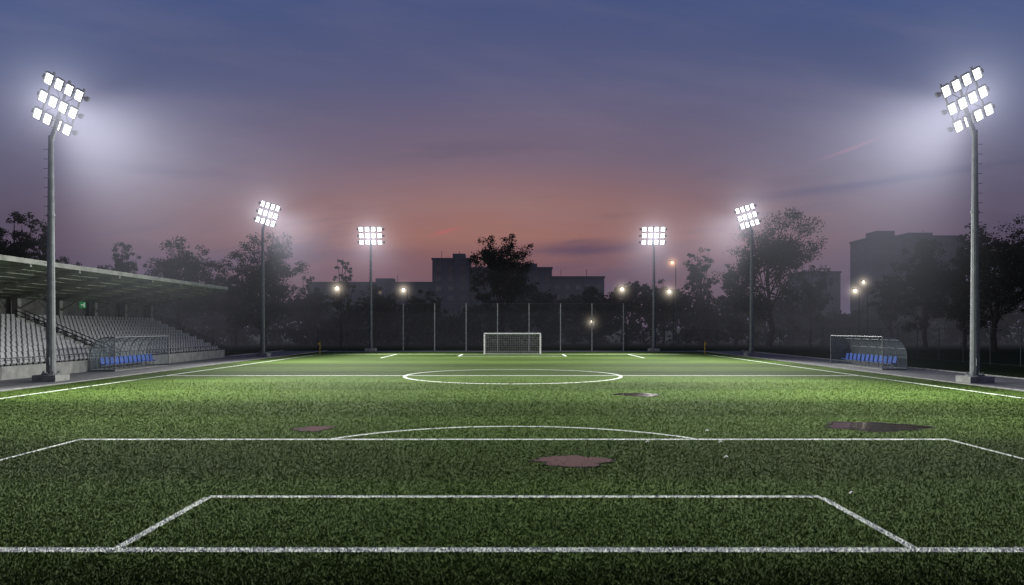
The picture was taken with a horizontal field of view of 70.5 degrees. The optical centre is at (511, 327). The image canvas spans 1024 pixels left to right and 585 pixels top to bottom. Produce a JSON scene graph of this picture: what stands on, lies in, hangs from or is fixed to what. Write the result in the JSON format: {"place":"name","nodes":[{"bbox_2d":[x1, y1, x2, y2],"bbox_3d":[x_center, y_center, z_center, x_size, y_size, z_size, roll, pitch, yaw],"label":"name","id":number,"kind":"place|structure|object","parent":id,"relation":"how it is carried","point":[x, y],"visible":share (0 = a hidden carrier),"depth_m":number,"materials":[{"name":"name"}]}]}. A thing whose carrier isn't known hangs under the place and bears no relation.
{"place":"outdoors","nodes":[
{"label":"outdoors","id":0,"kind":"place"},
{"bbox_2d":[0,351,316,389],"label":"running path","id":1,"kind":"structure","parent":0,"point":[21,383],"depth_m":83.43,"materials":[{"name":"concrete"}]},
{"bbox_2d":[89,336,168,370],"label":"team dugout","id":2,"kind":"object","parent":1,"relation":"on","point":[114,361],"visible":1,"depth_m":89.46,"materials":[{"name":"metal"}]},
{"bbox_2d":[253,200,280,356],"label":"floodlight mast","id":3,"kind":"object","parent":1,"relation":"on","point":[264,222],"visible":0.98,"depth_m":126.44,"materials":[{"name":"metal"}]},
{"bbox_2d":[307,275,431,341],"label":"walls","id":4,"kind":"structure","parent":0,"point":[391,284],"depth_m":246.00,"materials":[{"name":"grey concrete"}]},
{"bbox_2d":[311,290,428,311],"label":"windows","id":5,"kind":"structure","parent":4,"relation":"attached to","point":[380,292],"depth_m":245.93,"materials":[{"name":"black glass"}]},
{"bbox_2d":[431,251,471,342],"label":"walls","id":6,"kind":"structure","parent":0,"point":[456,261],"depth_m":232.00,"materials":[{"name":"grey concrete"}]},
{"bbox_2d":[435,266,465,340],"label":"sills","id":7,"kind":"structure","parent":6,"relation":"attached to","point":[450,280],"depth_m":231.88,"materials":[{"name":"concrete"}]},
{"bbox_2d":[436,266,469,309],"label":"windows","id":8,"kind":"structure","parent":6,"relation":"attached to","point":[462,278],"depth_m":231.93,"materials":[{"name":"black glass"}]},
{"bbox_2d":[470,264,552,342],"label":"walls","id":9,"kind":"structure","parent":0,"point":[541,272],"depth_m":236.00,"materials":[{"name":"grey concrete"}]},
{"bbox_2d":[473,276,548,338],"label":"windows","id":10,"kind":"structure","parent":9,"relation":"attached to","point":[545,278],"depth_m":235.93,"materials":[{"name":"black glass"}]},
{"bbox_2d":[472,276,549,335],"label":"sills","id":11,"kind":"structure","parent":9,"relation":"attached to","point":[508,280],"depth_m":235.77,"materials":[{"name":"concrete"}]},
{"bbox_2d":[321,351,702,351],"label":"running path","id":12,"kind":"structure","parent":0,"point":[511,351],"depth_m":153.09,"materials":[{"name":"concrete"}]},
{"bbox_2d":[357,226,384,350],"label":"floodlight mast","id":13,"kind":"object","parent":12,"relation":"on","point":[370,235],"visible":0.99,"depth_m":154.52,"materials":[{"name":"metal"}]},
{"bbox_2d":[403,303,623,350],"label":"ball stop fence","id":14,"kind":"object","parent":12,"relation":"on","point":[514,326],"visible":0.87,"depth_m":156.50,"materials":[{"name":"grey metal"}]},
{"bbox_2d":[639,226,666,350],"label":"floodlight mast","id":15,"kind":"object","parent":12,"relation":"on","point":[653,229],"visible":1,"depth_m":154.56,"materials":[{"name":"metal"}]},
{"bbox_2d":[0,0,1023,327],"label":"sky","id":16,"kind":"structure","parent":0,"point":[569,128],"materials":[{"name":"purple"}]},
{"bbox_2d":[552,269,604,342],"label":"walls","id":17,"kind":"structure","parent":0,"point":[574,281],"depth_m":240.00,"materials":[{"name":"grey concrete"}]},
{"bbox_2d":[555,285,601,339],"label":"windows","id":18,"kind":"structure","parent":17,"relation":"attached to","point":[577,287],"depth_m":239.93,"materials":[{"name":"black glass"}]},
{"bbox_2d":[206,328,1023,377],"bbox_3d":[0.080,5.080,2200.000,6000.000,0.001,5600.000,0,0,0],"label":"ground","id":19,"kind":"structure","parent":0,"point":[999,369],"depth_m":167.50,"materials":[{"name":"green plant"}]},
{"bbox_2d":[0,227,5,254],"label":"deciduous tree","id":20,"kind":"object","parent":19,"relation":"on","point":[2,245],"visible":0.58,"depth_m":141.07,"materials":[{"name":"green plant"}]},
{"bbox_2d":[0,211,46,260],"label":"deciduous tree","id":21,"kind":"object","parent":19,"relation":"on","point":[20,247],"visible":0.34,"depth_m":148.91,"materials":[{"name":"green plant"}]},
{"bbox_2d":[26,225,70,264],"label":"deciduous tree","id":22,"kind":"object","parent":19,"relation":"on","point":[44,229],"visible":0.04,"depth_m":167.84,"materials":[{"name":"green plant"}]},
{"bbox_2d":[31,71,89,381],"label":"floodlight mast","id":23,"kind":"object","parent":19,"relation":"on","point":[50,375],"visible":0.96,"depth_m":68.56,"materials":[{"name":"metal"}]},
{"bbox_2d":[0,255,228,380],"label":"grandstand","id":24,"kind":"object","parent":19,"relation":"on","point":[93,306],"visible":0.9,"depth_m":94.58,"materials":[{"name":"concrete"}]},
{"bbox_2d":[97,242,141,273],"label":"deciduous tree","id":25,"kind":"object","parent":19,"relation":"on","point":[120,265],"visible":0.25,"depth_m":189.05,"materials":[{"name":"green plant"}]},
{"bbox_2d":[142,263,176,324],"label":"deciduous tree","id":26,"kind":"object","parent":19,"relation":"on","point":[165,316],"visible":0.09,"depth_m":199.43,"materials":[{"name":"green plant"}]},
{"bbox_2d":[145,236,220,332],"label":"deciduous tree","id":27,"kind":"object","parent":19,"relation":"on","point":[192,266],"visible":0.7,"depth_m":183.63,"materials":[{"name":"green plant"}]},
{"bbox_2d":[188,330,213,343],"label":"perimeter fence","id":28,"kind":"object","parent":19,"relation":"on","point":[202,333],"visible":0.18,"depth_m":154.11,"materials":[{"name":"grey metal"}]},
{"bbox_2d":[195,259,240,345],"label":"deciduous tree","id":29,"kind":"object","parent":19,"relation":"on","point":[208,279],"visible":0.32,"depth_m":198.70,"materials":[{"name":"green plant"}]},
{"bbox_2d":[213,274,254,346],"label":"deciduous tree","id":30,"kind":"object","parent":19,"relation":"on","point":[232,299],"visible":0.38,"depth_m":189.14,"materials":[{"name":"green plant"}]},
{"bbox_2d":[209,230,309,347],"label":"deciduous tree","id":31,"kind":"object","parent":19,"relation":"on","point":[275,271],"visible":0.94,"depth_m":178.25,"materials":[{"name":"green plant"}]},
{"bbox_2d":[284,276,333,345],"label":"deciduous tree","id":32,"kind":"object","parent":19,"relation":"on","point":[305,308],"visible":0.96,"depth_m":199.14,"materials":[{"name":"green plant"}]},
{"bbox_2d":[232,330,402,349],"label":"perimeter fence","id":33,"kind":"object","parent":19,"relation":"on","point":[316,339],"visible":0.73,"depth_m":160.00,"materials":[{"name":"grey metal"}]},
{"bbox_2d":[334,286,341,349],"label":"street lamp","id":34,"kind":"object","parent":19,"relation":"on","point":[341,324],"visible":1,"depth_m":165.97,"materials":[{"name":"grey metal"}]},
{"bbox_2d":[331,260,355,345],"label":"deciduous tree","id":35,"kind":"object","parent":19,"relation":"on","point":[338,303],"visible":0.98,"depth_m":194.56,"materials":[{"name":"green plant"}]},
{"bbox_2d":[357,284,401,345],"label":"deciduous tree","id":36,"kind":"object","parent":19,"relation":"on","point":[378,301],"visible":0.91,"depth_m":199.11,"materials":[{"name":"green plant"}]},
{"bbox_2d":[401,288,407,348],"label":"street lamp","id":37,"kind":"object","parent":19,"relation":"on","point":[407,314],"visible":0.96,"depth_m":169.92,"materials":[{"name":"grey metal"}]},
{"bbox_2d":[402,289,447,345],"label":"deciduous tree","id":38,"kind":"object","parent":19,"relation":"on","point":[426,309],"visible":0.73,"depth_m":203.35,"materials":[{"name":"green plant"}]},
{"bbox_2d":[466,233,534,345],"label":"deciduous tree","id":39,"kind":"object","parent":19,"relation":"on","point":[496,262],"visible":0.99,"depth_m":188.53,"materials":[{"name":"green plant"}]},
{"bbox_2d":[0,352,1023,584],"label":"grass pitch","id":40,"kind":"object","parent":19,"relation":"on","point":[478,363],"depth_m":27.81,"materials":[{"name":"green plant"}]},
{"bbox_2d":[292,426,334,431],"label":"puddle","id":41,"kind":"object","parent":40,"relation":"on","point":[310,428],"visible":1,"depth_m":36.24,"materials":[{"name":"clear liquid"}]},
{"bbox_2d":[0,354,1023,551],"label":"pitch markings","id":42,"kind":"object","parent":40,"relation":"on","point":[453,549],"visible":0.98,"depth_m":20.49,"materials":[{"name":"paint"}]},
{"bbox_2d":[0,376,1023,584],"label":"grass","id":43,"kind":"structure","parent":40,"relation":"on","point":[616,536],"depth_m":22.42,"materials":[{"name":"green plant"}]},
{"bbox_2d":[484,333,540,353],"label":"football goal","id":44,"kind":"object","parent":40,"relation":"on","point":[508,339],"visible":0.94,"depth_m":139.03,"materials":[{"name":"white paint"}]},
{"bbox_2d":[529,455,616,467],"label":"puddle","id":45,"kind":"object","parent":40,"relation":"on","point":[578,460],"visible":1,"depth_m":27.52,"materials":[{"name":"clear liquid"}]},
{"bbox_2d":[611,393,659,396],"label":"puddle","id":46,"kind":"object","parent":40,"relation":"on","point":[642,394],"visible":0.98,"depth_m":54.65,"materials":[{"name":"clear liquid"}]},
{"bbox_2d":[822,421,937,431],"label":"puddle","id":47,"kind":"object","parent":40,"relation":"on","point":[868,426],"visible":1,"depth_m":36.98,"materials":[{"name":"clear liquid"}]},
{"bbox_2d":[0,350,1023,391],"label":"kerb","id":48,"kind":"structure","parent":19,"relation":"on","point":[697,350],"depth_m":82.66,"materials":[{"name":"concrete"}]},
{"bbox_2d":[146,271,1023,345],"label":"distant treeline","id":49,"kind":"object","parent":19,"relation":"on","point":[686,318],"visible":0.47,"depth_m":204.25,"materials":[{"name":"green plant"}]},
{"bbox_2d":[566,286,619,344],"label":"deciduous tree","id":50,"kind":"object","parent":19,"relation":"on","point":[589,294],"visible":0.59,"depth_m":203.81,"materials":[{"name":"green plant"}]},
{"bbox_2d":[619,287,626,348],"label":"street lamp","id":51,"kind":"object","parent":19,"relation":"on","point":[625,321],"visible":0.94,"depth_m":167.97,"materials":[{"name":"grey metal"}]},
{"bbox_2d":[642,279,685,345],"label":"deciduous tree","id":52,"kind":"object","parent":19,"relation":"on","point":[662,294],"visible":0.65,"depth_m":203.68,"materials":[{"name":"green plant"}]},
{"bbox_2d":[666,289,673,348],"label":"street lamp","id":53,"kind":"object","parent":19,"relation":"on","point":[673,314],"visible":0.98,"depth_m":169.91,"materials":[{"name":"grey metal"}]},
{"bbox_2d":[670,260,675,346],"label":"street lamp","id":54,"kind":"object","parent":19,"relation":"on","point":[675,299],"visible":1,"depth_m":189.92,"materials":[{"name":"grey metal"}]},
{"bbox_2d":[680,247,716,345],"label":"deciduous tree","id":55,"kind":"object","parent":19,"relation":"on","point":[697,278],"visible":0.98,"depth_m":199.20,"materials":[{"name":"green plant"}]},
{"bbox_2d":[624,330,810,349],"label":"perimeter fence","id":56,"kind":"object","parent":19,"relation":"on","point":[721,338],"visible":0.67,"depth_m":160.00,"materials":[{"name":"grey metal"}]},
{"bbox_2d":[712,263,756,345],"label":"deciduous tree","id":57,"kind":"object","parent":19,"relation":"on","point":[740,325],"visible":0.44,"depth_m":194.43,"materials":[{"name":"green plant"}]},
{"bbox_2d":[708,207,828,347],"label":"deciduous tree","id":58,"kind":"object","parent":19,"relation":"on","point":[783,254],"visible":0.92,"depth_m":178.70,"materials":[{"name":"green plant"}]},
{"bbox_2d":[777,265,837,345],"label":"deciduous tree","id":59,"kind":"object","parent":19,"relation":"on","point":[818,293],"visible":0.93,"depth_m":194.01,"materials":[{"name":"green plant"}]},
{"bbox_2d":[852,288,859,348],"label":"street lamp","id":60,"kind":"object","parent":19,"relation":"on","point":[859,314],"visible":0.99,"depth_m":167.91,"materials":[{"name":"grey metal"}]},
{"bbox_2d":[860,280,867,345],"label":"street lamp","id":61,"kind":"object","parent":19,"relation":"on","point":[867,306],"visible":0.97,"depth_m":171.90,"materials":[{"name":"grey metal"}]},
{"bbox_2d":[866,273,909,347],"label":"deciduous tree","id":62,"kind":"object","parent":19,"relation":"on","point":[888,304],"visible":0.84,"depth_m":179.51,"materials":[{"name":"green plant"}]},
{"bbox_2d":[811,328,1023,366],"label":"perimeter fence","id":63,"kind":"object","parent":19,"relation":"on","point":[963,346],"visible":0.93,"depth_m":113.20,"materials":[{"name":"grey metal"}]},
{"bbox_2d":[880,237,961,348],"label":"deciduous tree","id":64,"kind":"object","parent":19,"relation":"on","point":[923,277],"visible":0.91,"depth_m":168.98,"materials":[{"name":"green plant"}]},
{"bbox_2d":[932,253,991,349],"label":"deciduous tree","id":65,"kind":"object","parent":19,"relation":"on","point":[959,282],"visible":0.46,"depth_m":164.03,"materials":[{"name":"green plant"}]},
{"bbox_2d":[935,66,994,382],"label":"floodlight mast","id":66,"kind":"object","parent":19,"relation":"on","point":[974,375],"visible":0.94,"depth_m":66.66,"materials":[{"name":"metal"}]},
{"bbox_2d":[948,214,1023,351],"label":"deciduous tree","id":67,"kind":"object","parent":19,"relation":"on","point":[990,258],"visible":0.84,"depth_m":148.61,"materials":[{"name":"green plant"}]},
{"bbox_2d":[1003,227,1023,311],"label":"deciduous tree","id":68,"kind":"object","parent":19,"relation":"on","point":[1016,245],"visible":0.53,"depth_m":146.70,"materials":[{"name":"green plant"}]},
{"bbox_2d":[787,264,841,342],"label":"walls","id":69,"kind":"structure","parent":0,"point":[834,275],"depth_m":238.00,"materials":[{"name":"grey concrete"}]},
{"bbox_2d":[789,279,836,311],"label":"windows","id":70,"kind":"structure","parent":69,"relation":"attached to","point":[809,281],"depth_m":237.93,"materials":[{"name":"black glass"}]},
{"bbox_2d":[708,351,1023,389],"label":"running path","id":71,"kind":"structure","parent":0,"point":[1010,383],"depth_m":83.43,"materials":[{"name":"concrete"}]},
{"bbox_2d":[734,203,761,355],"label":"floodlight mast","id":72,"kind":"object","parent":71,"relation":"on","point":[749,224],"visible":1,"depth_m":129.24,"materials":[{"name":"metal"}]},
{"bbox_2d":[830,335,906,369],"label":"team dugout","id":73,"kind":"object","parent":71,"relation":"on","point":[868,365],"visible":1,"depth_m":92.54,"materials":[{"name":"metal"}]},
{"bbox_2d":[849,231,965,342],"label":"walls","id":74,"kind":"structure","parent":0,"point":[875,239],"depth_m":232.00,"materials":[{"name":"grey concrete"}]},
{"bbox_2d":[853,244,962,339],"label":"windows","id":75,"kind":"structure","parent":74,"relation":"attached to","point":[893,256],"depth_m":231.93,"materials":[{"name":"black glass"}]},
{"bbox_2d":[879,244,961,340],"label":"sills","id":76,"kind":"structure","parent":74,"relation":"attached to","point":[904,275],"depth_m":231.77,"materials":[{"name":"concrete"}]}
]}

